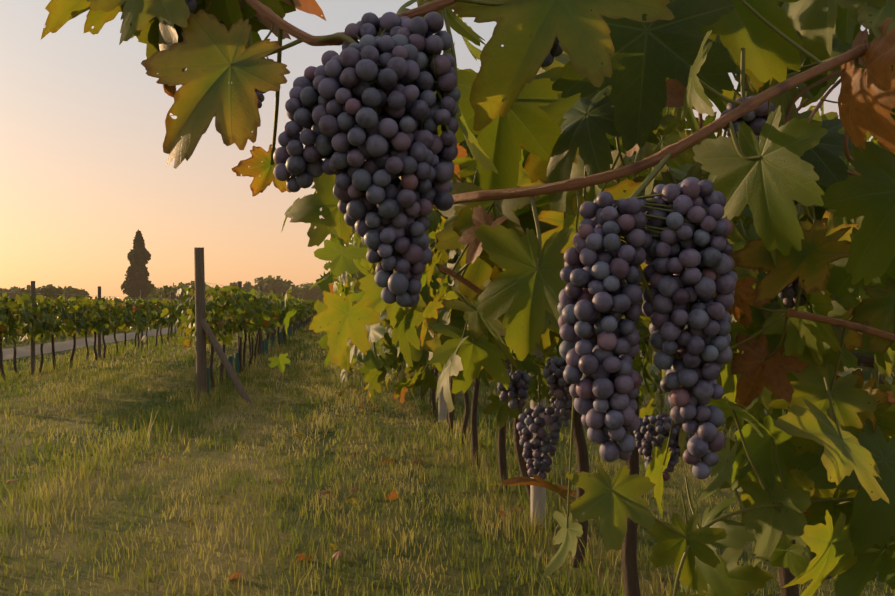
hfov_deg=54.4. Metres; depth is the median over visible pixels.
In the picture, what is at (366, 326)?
vine
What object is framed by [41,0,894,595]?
vine
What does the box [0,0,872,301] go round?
sky
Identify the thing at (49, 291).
tree
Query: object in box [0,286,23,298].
tree
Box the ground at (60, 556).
[0,316,893,595]
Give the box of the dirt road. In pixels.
[2,325,188,359]
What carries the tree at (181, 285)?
on the ground at (60, 556)
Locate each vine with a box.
[0,292,194,380]
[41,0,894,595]
[141,284,322,390]
[268,0,894,595]
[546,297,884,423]
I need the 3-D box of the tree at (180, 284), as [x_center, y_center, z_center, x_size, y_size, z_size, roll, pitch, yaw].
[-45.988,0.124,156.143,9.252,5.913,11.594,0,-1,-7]
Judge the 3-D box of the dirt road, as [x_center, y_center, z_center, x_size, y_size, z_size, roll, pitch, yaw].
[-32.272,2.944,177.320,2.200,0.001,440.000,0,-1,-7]
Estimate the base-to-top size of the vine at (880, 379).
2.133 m
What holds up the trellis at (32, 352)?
on the ground at (60, 556)
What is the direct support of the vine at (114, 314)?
on the ground at (60, 556)
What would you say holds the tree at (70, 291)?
on the ground at (60, 556)
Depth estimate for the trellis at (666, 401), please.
11.83 m
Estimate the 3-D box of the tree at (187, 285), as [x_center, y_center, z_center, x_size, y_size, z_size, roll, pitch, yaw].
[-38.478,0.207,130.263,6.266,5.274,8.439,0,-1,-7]
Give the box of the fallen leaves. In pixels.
[7,379,575,595]
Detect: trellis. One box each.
[10,281,209,374]
[194,247,316,402]
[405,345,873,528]
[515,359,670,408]
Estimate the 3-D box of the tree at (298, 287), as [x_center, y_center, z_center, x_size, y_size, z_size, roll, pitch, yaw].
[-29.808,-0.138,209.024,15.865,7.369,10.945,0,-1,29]
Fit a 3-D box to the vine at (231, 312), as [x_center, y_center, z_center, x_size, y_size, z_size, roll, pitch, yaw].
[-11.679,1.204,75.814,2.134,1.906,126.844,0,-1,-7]
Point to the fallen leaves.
(350, 498)
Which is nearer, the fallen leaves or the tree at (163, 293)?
the fallen leaves
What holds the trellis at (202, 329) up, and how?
on the ground at (60, 556)
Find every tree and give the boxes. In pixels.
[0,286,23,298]
[17,284,64,300]
[63,286,92,300]
[121,229,154,301]
[138,282,207,300]
[155,281,215,300]
[169,282,189,298]
[172,283,210,300]
[229,275,303,298]
[294,282,312,288]
[299,283,323,302]
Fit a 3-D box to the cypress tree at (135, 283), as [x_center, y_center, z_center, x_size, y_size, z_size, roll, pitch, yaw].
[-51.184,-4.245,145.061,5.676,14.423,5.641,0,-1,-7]
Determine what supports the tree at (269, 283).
on the ground at (60, 556)
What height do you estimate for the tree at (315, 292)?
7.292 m

